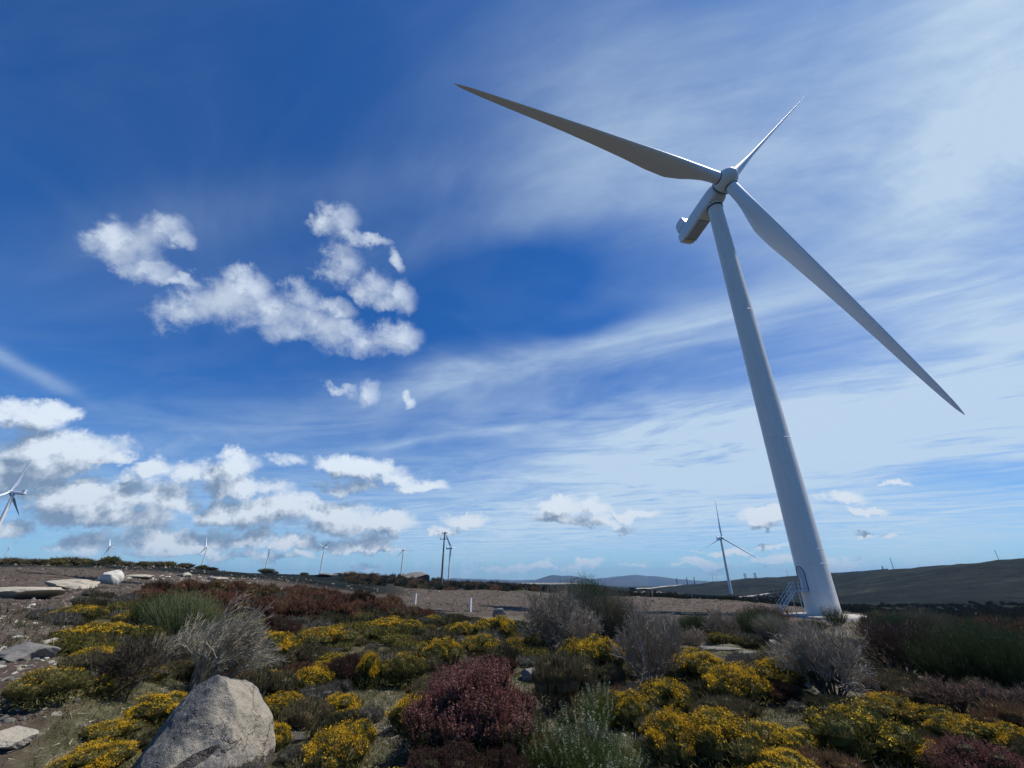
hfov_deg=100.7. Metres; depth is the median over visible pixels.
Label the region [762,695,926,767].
gorse bush
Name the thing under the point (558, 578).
mountains
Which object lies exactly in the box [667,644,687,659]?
gorse bush
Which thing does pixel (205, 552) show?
wind turbine
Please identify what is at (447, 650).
gorse bush
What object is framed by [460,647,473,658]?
heath shrub
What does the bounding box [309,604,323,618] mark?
heath shrub
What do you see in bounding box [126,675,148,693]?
heath shrub
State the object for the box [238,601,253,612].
heath shrub
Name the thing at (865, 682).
heath shrub
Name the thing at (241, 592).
heath shrub
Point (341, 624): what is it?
gorse bush
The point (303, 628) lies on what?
gorse bush
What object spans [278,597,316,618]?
heath shrub
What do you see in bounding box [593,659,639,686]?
heath shrub
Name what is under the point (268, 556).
wind turbine
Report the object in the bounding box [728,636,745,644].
gorse bush
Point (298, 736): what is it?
rock
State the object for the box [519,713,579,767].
white heath
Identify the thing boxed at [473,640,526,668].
heath shrub
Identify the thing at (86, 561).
skyline bush
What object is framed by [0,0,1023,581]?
sky
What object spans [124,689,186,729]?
gorse bush
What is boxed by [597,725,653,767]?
white heath
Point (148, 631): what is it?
gorse bush
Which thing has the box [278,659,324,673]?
heath shrub
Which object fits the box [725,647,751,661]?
heath shrub
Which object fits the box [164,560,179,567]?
skyline bush
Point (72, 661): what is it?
heath shrub
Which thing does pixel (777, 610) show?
dead bush
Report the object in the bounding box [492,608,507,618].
boulder
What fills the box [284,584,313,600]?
heath shrub
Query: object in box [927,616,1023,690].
broom bush
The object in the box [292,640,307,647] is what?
gorse bush
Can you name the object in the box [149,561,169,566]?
skyline bush
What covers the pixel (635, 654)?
gorse bush
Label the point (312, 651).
heath shrub
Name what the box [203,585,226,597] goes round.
heath shrub
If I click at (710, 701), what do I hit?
heath shrub
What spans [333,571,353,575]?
outcrop
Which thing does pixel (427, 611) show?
heath shrub
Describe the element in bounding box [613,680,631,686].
heath shrub
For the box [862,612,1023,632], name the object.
scrub
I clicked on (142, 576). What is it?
rock
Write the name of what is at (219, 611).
heath shrub
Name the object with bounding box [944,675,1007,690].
heath shrub
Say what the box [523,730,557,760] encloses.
heath shrub
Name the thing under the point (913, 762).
gorse bush
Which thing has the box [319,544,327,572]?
wind turbine
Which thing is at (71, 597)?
rubble
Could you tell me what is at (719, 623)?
dead bush
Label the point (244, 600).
heath shrub
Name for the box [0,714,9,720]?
stone
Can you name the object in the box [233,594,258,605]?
heath shrub
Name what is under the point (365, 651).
heath shrub
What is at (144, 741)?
heath shrub
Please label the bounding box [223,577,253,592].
heath shrub
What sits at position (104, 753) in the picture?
gorse bush
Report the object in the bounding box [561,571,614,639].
broom bush
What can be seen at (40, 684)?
gorse bush
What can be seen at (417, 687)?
heath shrub
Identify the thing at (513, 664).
heath shrub
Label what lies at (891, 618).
broom bush
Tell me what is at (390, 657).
heath shrub
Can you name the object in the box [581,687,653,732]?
gorse bush
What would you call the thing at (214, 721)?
boulder
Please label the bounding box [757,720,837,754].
gorse bush
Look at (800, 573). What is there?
door
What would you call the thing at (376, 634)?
gorse bush
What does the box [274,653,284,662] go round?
heath shrub
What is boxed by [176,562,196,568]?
skyline bush
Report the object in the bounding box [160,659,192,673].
heath shrub
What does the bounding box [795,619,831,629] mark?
broom bush
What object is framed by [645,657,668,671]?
heath shrub
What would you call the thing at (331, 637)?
gorse bush
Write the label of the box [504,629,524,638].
gorse bush
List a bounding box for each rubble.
[0,563,853,645]
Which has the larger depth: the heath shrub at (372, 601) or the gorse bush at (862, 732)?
the heath shrub at (372, 601)
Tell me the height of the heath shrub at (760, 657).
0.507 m
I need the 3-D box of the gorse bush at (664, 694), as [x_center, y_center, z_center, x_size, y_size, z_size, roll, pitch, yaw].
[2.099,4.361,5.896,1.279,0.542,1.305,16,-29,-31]
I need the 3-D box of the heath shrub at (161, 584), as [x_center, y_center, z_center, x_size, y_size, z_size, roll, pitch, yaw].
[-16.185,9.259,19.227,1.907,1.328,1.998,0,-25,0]
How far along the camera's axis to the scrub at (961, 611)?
123.89 m
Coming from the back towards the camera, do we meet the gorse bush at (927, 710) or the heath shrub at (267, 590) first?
the heath shrub at (267, 590)
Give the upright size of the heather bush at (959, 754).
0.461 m
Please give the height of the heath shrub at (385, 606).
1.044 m
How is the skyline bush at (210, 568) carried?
on the ground at (982, 583)
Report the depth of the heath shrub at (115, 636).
8.56 m
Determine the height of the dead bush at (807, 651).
1.421 m
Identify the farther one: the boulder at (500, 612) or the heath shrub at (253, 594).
the boulder at (500, 612)
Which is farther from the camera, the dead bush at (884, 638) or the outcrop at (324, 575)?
the outcrop at (324, 575)
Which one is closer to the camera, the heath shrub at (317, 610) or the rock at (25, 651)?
the rock at (25, 651)
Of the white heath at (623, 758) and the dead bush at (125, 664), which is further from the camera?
the dead bush at (125, 664)
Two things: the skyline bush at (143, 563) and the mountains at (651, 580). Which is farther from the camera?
the mountains at (651, 580)
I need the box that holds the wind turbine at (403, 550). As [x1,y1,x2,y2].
[398,544,411,572]
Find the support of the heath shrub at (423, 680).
on the ground at (982, 583)
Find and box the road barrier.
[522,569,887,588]
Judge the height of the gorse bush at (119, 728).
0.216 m
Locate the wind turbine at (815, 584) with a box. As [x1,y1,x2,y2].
[455,84,964,621]
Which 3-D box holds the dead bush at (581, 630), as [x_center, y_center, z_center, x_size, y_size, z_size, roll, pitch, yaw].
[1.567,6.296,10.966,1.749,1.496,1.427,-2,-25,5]
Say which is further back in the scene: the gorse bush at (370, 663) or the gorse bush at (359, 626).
the gorse bush at (359, 626)
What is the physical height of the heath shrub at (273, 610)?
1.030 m
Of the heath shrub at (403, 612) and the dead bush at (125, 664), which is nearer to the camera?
the dead bush at (125, 664)
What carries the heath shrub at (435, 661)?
on the ground at (982, 583)
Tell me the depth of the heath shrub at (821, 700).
5.41 m
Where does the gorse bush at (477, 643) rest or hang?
on the ground at (982, 583)
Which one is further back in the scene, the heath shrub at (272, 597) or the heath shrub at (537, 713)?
the heath shrub at (272, 597)
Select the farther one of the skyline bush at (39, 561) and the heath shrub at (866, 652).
the skyline bush at (39, 561)
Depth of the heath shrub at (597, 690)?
6.45 m
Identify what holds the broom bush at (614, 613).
on the ground at (982, 583)
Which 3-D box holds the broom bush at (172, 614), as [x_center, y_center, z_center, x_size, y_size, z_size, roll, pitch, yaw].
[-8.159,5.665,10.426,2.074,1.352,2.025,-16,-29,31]
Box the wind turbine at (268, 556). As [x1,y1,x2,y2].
[265,546,277,568]
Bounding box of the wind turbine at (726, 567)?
[694,502,755,593]
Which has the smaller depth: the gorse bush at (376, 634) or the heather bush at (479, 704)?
the heather bush at (479, 704)
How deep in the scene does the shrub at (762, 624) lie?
12.54 m
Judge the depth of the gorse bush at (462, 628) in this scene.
14.59 m
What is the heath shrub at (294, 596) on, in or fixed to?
on the ground at (982, 583)
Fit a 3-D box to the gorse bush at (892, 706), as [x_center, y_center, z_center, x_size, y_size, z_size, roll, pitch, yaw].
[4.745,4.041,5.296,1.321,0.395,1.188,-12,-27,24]
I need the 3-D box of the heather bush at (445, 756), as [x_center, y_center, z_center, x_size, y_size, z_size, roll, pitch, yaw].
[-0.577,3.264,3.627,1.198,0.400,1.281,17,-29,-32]
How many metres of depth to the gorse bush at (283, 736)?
4.47 m
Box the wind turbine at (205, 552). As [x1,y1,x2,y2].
[201,539,209,565]
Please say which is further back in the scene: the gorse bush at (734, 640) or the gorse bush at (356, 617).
the gorse bush at (356, 617)
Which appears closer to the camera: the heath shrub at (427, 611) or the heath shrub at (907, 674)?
the heath shrub at (907, 674)
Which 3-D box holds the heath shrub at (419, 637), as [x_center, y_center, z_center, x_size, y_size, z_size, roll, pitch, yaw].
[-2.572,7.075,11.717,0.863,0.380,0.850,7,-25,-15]
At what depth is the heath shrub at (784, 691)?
6.22 m
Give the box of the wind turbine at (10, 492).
[0,459,31,525]
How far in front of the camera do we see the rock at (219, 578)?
56.90 m
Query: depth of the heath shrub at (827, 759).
3.90 m
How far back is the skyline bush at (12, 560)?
62.96 m
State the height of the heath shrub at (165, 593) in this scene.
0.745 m
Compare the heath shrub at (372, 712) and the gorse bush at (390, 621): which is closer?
the heath shrub at (372, 712)
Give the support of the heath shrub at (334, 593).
on the ground at (982, 583)
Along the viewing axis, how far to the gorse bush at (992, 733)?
4.37 m
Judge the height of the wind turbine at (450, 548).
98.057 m
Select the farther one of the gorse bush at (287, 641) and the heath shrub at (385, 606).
the heath shrub at (385, 606)
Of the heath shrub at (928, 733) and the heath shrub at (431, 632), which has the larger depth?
the heath shrub at (431, 632)
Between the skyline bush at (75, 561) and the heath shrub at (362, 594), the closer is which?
the heath shrub at (362, 594)
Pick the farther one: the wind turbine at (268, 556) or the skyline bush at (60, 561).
the wind turbine at (268, 556)
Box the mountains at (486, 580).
[444,578,533,583]
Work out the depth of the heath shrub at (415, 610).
22.23 m
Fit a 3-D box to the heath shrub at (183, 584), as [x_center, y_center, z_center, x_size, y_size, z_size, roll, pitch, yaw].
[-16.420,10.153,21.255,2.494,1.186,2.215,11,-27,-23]
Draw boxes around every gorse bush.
[0,664,119,714]
[32,604,124,620]
[38,626,80,639]
[42,735,146,767]
[45,626,113,655]
[52,644,130,667]
[53,619,154,641]
[64,715,156,745]
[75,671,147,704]
[78,636,123,650]
[103,597,137,612]
[110,611,132,621]
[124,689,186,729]
[125,623,169,647]
[136,666,192,684]
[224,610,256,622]
[259,629,300,659]
[264,690,305,719]
[273,719,306,752]
[277,719,384,767]
[291,626,369,648]
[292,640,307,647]
[294,662,335,691]
[298,625,308,632]
[313,660,329,664]
[315,651,345,661]
[324,691,383,711]
[330,622,343,628]
[332,708,359,718]
[333,642,353,651]
[340,619,370,634]
[350,718,389,744]
[352,650,389,691]
[353,610,374,621]
[360,625,395,643]
[365,617,431,631]
[372,650,431,693]
[375,632,414,646]
[376,692,426,738]
[388,621,412,635]
[391,638,417,648]
[416,635,468,668]
[420,624,436,628]
[422,612,443,619]
[443,620,477,635]
[460,632,500,657]
[461,614,521,637]
[501,636,524,646]
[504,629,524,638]
[512,641,535,654]
[521,645,550,657]
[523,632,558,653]
[557,636,586,659]
[572,633,643,686]
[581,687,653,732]
[619,702,727,767]
[622,641,658,662]
[635,675,693,715]
[641,678,663,686]
[652,645,728,683]
[658,704,816,767]
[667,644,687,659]
[700,661,793,716]
[703,630,735,644]
[723,742,821,767]
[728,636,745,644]
[749,654,836,698]
[757,642,770,651]
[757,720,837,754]
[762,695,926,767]
[785,725,839,752]
[857,691,926,729]
[877,737,941,767]
[904,701,962,727]
[914,710,985,743]
[937,718,1023,754]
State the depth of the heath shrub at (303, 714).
5.21 m
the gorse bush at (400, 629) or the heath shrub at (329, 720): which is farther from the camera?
the gorse bush at (400, 629)
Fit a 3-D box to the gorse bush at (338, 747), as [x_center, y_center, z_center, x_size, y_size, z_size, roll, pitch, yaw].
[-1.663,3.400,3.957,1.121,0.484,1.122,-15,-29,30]
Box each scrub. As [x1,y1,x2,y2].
[341,570,675,596]
[629,587,1023,622]
[854,608,1023,638]
[862,610,1023,632]
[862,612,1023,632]
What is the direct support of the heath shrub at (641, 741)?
on the ground at (982, 583)
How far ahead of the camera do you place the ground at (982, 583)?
62.62 m
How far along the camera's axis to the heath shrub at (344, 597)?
23.69 m
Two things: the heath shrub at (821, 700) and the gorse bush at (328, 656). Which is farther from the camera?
the gorse bush at (328, 656)
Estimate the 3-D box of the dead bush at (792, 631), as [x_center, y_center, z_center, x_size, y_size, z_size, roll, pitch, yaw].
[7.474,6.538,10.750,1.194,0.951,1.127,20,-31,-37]
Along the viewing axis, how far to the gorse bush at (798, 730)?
4.75 m
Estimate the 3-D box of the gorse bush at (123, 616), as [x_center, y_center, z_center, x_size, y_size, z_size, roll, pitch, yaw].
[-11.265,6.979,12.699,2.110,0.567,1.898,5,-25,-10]
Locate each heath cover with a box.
[63,586,890,650]
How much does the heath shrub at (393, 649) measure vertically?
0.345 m
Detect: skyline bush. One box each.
[0,557,32,564]
[25,557,61,564]
[38,556,69,565]
[56,555,82,565]
[80,557,94,564]
[84,560,108,564]
[100,555,122,564]
[116,560,134,565]
[135,560,149,566]
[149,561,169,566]
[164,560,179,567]
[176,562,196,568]
[188,565,208,569]
[205,567,221,570]
[257,568,276,573]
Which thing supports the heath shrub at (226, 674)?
on the ground at (982, 583)
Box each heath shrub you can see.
[55,650,156,672]
[84,630,124,641]
[103,632,163,652]
[119,637,161,658]
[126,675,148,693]
[129,586,164,596]
[131,594,152,603]
[133,575,172,591]
[134,722,161,751]
[137,589,154,598]
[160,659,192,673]
[162,587,183,595]
[171,577,201,594]
[172,662,210,683]
[178,592,199,600]
[195,580,209,594]
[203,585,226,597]
[205,592,234,603]
[206,577,230,589]
[206,756,268,767]
[210,605,226,617]
[217,666,252,678]
[220,599,240,617]
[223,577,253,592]
[225,591,237,601]
[231,588,248,597]
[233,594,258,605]
[237,596,256,604]
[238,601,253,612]
[238,660,299,696]
[245,583,261,593]
[245,597,280,617]
[246,661,284,671]
[247,590,262,599]
[254,581,281,597]
[258,593,282,603]
[271,741,307,767]
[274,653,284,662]
[274,690,334,733]
[276,600,293,616]
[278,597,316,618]
[278,640,329,665]
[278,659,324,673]
[283,585,307,591]
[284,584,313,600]
[284,592,324,609]
[297,680,347,700]
[304,706,381,742]
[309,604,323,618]
[311,595,328,610]
[314,587,330,600]
[317,586,336,593]
[323,589,350,603]
[327,645,341,653]
[327,676,357,693]
[328,587,341,596]
[328,625,358,639]
[332,600,362,617]
[348,584,378,603]
[352,638,374,646]
[356,646,381,657]
[357,701,384,723]
[358,602,378,610]
[359,641,381,649]
[361,597,376,604]
[374,590,404,607]
[378,601,394,613]
[378,648,402,661]
[380,645,406,654]
[388,602,411,617]
[391,603,405,607]
[393,682,427,698]
[404,643,426,655]
[408,605,418,615]
[408,674,443,686]
[411,634,427,641]
[417,652,450,675]
[419,608,433,615]
[422,627,447,636]
[425,629,458,644]
[456,635,466,643]
[459,657,473,663]
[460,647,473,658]
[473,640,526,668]
[476,631,504,642]
[482,655,527,677]
[512,643,599,719]
[513,654,538,667]
[522,704,552,736]
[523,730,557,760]
[552,708,578,724]
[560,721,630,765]
[582,686,609,697]
[589,688,622,709]
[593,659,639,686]
[605,684,624,690]
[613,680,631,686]
[618,680,650,700]
[622,707,666,736]
[624,661,652,680]
[633,735,650,750]
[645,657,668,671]
[649,702,663,712]
[680,680,712,700]
[683,692,748,721]
[715,651,745,665]
[716,690,779,720]
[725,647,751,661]
[725,653,747,664]
[746,648,765,664]
[748,647,794,663]
[759,679,804,705]
[765,632,795,651]
[779,698,808,712]
[781,689,902,725]
[789,744,868,767]
[843,654,875,668]
[846,641,883,659]
[847,673,881,693]
[851,669,957,712]
[864,662,918,682]
[873,658,900,669]
[910,726,940,738]
[921,731,956,746]
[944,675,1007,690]
[966,696,1023,730]
[973,729,1023,761]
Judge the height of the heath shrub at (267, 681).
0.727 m
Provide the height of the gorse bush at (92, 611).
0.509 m
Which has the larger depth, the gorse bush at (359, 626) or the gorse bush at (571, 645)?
the gorse bush at (359, 626)
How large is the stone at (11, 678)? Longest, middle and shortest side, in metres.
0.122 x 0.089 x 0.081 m
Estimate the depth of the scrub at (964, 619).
25.60 m
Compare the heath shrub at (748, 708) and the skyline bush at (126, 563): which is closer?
the heath shrub at (748, 708)
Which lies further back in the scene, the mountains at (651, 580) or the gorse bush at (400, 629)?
the mountains at (651, 580)
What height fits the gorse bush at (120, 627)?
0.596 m
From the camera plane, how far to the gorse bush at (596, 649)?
8.14 m
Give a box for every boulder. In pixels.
[96,570,123,584]
[132,675,275,767]
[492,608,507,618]
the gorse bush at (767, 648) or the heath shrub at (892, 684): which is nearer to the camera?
the heath shrub at (892, 684)
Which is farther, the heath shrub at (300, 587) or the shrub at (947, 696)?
the heath shrub at (300, 587)
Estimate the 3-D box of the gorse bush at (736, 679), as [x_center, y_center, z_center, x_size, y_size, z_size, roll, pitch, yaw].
[3.413,4.616,6.557,1.793,0.686,1.791,8,-26,-17]
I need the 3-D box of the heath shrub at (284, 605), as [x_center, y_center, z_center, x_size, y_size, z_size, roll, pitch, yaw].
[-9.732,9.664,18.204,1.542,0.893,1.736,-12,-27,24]
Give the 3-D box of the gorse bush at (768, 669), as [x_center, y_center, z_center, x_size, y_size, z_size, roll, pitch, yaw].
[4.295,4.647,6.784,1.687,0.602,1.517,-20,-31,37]
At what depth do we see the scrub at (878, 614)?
23.62 m
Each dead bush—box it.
[59,625,183,701]
[149,622,207,664]
[173,589,288,692]
[514,581,579,652]
[542,598,607,649]
[608,595,685,683]
[679,624,707,648]
[700,605,740,635]
[737,602,799,623]
[760,611,881,700]
[780,623,818,645]
[849,609,943,681]
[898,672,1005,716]
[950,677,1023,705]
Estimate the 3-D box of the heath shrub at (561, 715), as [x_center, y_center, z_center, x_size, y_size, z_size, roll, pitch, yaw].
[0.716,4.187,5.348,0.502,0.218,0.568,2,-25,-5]
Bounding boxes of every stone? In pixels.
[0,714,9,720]
[2,717,15,723]
[4,676,14,680]
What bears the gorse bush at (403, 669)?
on the ground at (982, 583)
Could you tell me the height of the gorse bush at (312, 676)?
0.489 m
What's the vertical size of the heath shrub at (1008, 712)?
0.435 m
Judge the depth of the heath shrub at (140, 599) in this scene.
15.12 m
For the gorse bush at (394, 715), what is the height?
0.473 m
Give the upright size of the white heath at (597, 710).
0.550 m
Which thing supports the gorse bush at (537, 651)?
on the ground at (982, 583)
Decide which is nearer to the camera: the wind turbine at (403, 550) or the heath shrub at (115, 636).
the heath shrub at (115, 636)
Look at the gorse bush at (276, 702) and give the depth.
5.62 m
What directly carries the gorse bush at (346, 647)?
on the ground at (982, 583)
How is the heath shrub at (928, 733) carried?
on the ground at (982, 583)
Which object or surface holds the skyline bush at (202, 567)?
on the ground at (982, 583)
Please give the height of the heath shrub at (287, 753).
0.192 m
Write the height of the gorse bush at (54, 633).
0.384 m
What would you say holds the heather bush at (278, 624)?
on the ground at (982, 583)
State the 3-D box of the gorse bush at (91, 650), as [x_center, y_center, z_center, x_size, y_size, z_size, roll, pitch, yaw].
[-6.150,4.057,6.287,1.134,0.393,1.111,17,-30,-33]
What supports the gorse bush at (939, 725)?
on the ground at (982, 583)
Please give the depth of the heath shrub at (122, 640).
8.28 m
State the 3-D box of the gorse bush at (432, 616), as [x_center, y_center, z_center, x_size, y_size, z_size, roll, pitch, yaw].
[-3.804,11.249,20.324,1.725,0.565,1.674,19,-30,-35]
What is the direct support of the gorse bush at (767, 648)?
on the ground at (982, 583)
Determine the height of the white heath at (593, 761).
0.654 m
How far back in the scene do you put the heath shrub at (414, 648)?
10.21 m
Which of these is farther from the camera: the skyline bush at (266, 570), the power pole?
the power pole
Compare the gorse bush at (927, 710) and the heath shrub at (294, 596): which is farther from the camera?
the heath shrub at (294, 596)
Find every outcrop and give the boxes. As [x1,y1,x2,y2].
[316,573,335,576]
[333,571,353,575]
[405,572,429,578]
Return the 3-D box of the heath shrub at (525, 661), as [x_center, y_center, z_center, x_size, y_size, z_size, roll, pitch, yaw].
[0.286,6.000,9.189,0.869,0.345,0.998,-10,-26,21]
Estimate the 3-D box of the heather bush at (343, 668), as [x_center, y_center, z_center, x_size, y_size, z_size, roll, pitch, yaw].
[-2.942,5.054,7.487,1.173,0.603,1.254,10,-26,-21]
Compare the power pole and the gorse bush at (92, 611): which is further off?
the power pole
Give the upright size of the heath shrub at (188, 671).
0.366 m
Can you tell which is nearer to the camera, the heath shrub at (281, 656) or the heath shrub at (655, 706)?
the heath shrub at (655, 706)
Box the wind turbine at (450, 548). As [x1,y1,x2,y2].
[445,534,460,578]
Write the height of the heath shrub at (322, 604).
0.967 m
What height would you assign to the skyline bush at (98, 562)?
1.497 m
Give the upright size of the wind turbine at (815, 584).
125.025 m
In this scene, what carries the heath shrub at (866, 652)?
on the ground at (982, 583)
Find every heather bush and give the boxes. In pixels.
[256,613,301,636]
[324,651,377,688]
[364,650,559,767]
[397,737,496,767]
[483,742,530,767]
[886,731,1023,767]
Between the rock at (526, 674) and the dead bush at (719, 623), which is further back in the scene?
the dead bush at (719, 623)
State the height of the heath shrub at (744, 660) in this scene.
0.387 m
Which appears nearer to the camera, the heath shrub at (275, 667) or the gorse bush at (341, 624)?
the heath shrub at (275, 667)
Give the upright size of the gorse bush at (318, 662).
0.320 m
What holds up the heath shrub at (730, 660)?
on the ground at (982, 583)
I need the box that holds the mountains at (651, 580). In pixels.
[595,575,710,584]
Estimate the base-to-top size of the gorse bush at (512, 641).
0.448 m
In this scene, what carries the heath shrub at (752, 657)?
on the ground at (982, 583)
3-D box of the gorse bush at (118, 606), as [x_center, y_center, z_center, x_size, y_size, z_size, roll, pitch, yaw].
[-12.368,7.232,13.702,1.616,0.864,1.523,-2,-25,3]
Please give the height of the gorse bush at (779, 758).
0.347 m
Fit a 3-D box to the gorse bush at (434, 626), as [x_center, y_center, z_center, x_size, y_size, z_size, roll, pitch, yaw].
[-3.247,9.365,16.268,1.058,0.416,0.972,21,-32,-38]
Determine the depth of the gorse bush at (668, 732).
4.12 m
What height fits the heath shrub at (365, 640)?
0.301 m
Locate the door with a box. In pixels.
[797,568,807,589]
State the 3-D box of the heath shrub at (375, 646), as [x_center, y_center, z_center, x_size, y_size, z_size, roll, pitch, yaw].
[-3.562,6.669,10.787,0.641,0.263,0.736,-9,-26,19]
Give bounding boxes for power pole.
[440,532,447,584]
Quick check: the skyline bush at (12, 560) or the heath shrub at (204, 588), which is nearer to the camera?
the heath shrub at (204, 588)
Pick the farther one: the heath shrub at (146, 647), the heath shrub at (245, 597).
the heath shrub at (245, 597)
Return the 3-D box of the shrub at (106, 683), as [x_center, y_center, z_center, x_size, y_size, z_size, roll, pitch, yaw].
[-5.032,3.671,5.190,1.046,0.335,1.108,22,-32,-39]
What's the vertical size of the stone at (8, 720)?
0.070 m
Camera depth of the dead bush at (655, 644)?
7.55 m
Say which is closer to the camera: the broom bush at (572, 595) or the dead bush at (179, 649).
the dead bush at (179, 649)
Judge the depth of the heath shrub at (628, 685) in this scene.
6.18 m
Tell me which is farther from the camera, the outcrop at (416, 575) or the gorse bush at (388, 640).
the outcrop at (416, 575)
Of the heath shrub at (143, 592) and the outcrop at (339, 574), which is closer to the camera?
the heath shrub at (143, 592)
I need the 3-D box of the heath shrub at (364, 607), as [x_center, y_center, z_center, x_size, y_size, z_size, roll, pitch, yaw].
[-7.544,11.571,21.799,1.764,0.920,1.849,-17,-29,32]
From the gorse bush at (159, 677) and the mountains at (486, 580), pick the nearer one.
the gorse bush at (159, 677)
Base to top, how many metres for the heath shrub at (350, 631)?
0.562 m
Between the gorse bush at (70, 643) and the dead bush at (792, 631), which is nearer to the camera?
the gorse bush at (70, 643)
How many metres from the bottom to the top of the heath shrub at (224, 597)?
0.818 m
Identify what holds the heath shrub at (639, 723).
on the ground at (982, 583)
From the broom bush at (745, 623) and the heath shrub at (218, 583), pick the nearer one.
the broom bush at (745, 623)
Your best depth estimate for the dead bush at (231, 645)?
6.57 m
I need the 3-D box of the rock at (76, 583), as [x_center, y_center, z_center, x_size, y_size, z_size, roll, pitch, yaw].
[-24.775,11.208,23.539,2.637,0.703,1.242,4,-25,-8]
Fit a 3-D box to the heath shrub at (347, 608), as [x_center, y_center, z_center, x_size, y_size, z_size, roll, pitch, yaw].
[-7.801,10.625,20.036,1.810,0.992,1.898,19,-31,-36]
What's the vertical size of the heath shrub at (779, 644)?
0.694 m
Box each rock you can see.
[0,587,65,598]
[0,642,60,661]
[0,726,38,748]
[39,638,58,644]
[44,579,97,588]
[128,574,153,578]
[178,572,191,577]
[207,577,228,580]
[290,732,305,743]
[521,668,534,681]
[695,646,740,650]
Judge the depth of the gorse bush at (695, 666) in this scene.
7.54 m
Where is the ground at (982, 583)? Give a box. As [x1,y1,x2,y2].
[0,558,1023,767]
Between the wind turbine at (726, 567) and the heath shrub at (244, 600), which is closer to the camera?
the heath shrub at (244, 600)
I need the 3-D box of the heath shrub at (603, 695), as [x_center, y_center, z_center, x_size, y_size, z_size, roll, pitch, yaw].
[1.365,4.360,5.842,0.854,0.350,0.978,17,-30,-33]
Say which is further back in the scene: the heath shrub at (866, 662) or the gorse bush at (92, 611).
the gorse bush at (92, 611)
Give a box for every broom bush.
[120,591,180,625]
[134,586,226,641]
[540,579,601,645]
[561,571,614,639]
[591,586,640,645]
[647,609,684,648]
[676,611,714,639]
[730,603,784,640]
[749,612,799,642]
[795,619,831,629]
[819,604,849,625]
[866,610,925,641]
[878,603,959,632]
[889,622,1001,687]
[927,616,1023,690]
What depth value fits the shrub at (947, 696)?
5.32 m
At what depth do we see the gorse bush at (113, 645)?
7.05 m
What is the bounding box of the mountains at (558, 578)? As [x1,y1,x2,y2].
[527,575,643,585]
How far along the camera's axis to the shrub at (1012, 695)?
5.12 m
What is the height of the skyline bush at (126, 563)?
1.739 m
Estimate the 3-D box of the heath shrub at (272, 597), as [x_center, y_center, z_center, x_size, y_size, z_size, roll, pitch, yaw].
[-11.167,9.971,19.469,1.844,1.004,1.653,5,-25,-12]
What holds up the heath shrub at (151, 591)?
on the ground at (982, 583)
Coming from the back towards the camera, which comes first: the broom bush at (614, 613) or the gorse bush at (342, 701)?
the broom bush at (614, 613)
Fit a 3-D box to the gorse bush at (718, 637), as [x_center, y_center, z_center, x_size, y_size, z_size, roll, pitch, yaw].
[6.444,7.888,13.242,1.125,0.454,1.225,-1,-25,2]
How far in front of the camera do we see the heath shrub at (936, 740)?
4.34 m
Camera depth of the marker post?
43.16 m
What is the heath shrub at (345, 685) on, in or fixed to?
on the ground at (982, 583)
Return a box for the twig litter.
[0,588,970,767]
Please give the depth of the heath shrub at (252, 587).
23.01 m
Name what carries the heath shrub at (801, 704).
on the ground at (982, 583)
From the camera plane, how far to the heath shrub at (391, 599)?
24.50 m
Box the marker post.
[469,598,471,611]
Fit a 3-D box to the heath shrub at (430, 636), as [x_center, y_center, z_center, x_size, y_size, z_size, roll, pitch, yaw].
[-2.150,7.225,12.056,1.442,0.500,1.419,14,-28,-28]
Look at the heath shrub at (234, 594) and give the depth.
19.95 m
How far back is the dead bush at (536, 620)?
11.24 m
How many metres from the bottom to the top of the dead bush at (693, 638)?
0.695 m
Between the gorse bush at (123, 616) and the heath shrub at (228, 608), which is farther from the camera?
the heath shrub at (228, 608)
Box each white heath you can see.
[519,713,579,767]
[540,701,625,767]
[573,676,624,730]
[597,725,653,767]
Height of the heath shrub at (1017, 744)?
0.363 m
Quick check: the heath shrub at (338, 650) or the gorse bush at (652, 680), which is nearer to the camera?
the gorse bush at (652, 680)
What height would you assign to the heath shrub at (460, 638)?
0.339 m
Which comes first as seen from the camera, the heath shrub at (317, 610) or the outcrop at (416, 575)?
the heath shrub at (317, 610)
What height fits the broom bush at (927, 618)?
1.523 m
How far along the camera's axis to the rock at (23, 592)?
16.87 m
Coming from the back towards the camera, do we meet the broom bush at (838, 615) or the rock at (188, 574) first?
the rock at (188, 574)
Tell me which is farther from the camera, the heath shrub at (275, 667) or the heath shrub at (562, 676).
the heath shrub at (275, 667)
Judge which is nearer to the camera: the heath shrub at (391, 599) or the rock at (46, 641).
the rock at (46, 641)
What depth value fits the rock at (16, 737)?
4.04 m

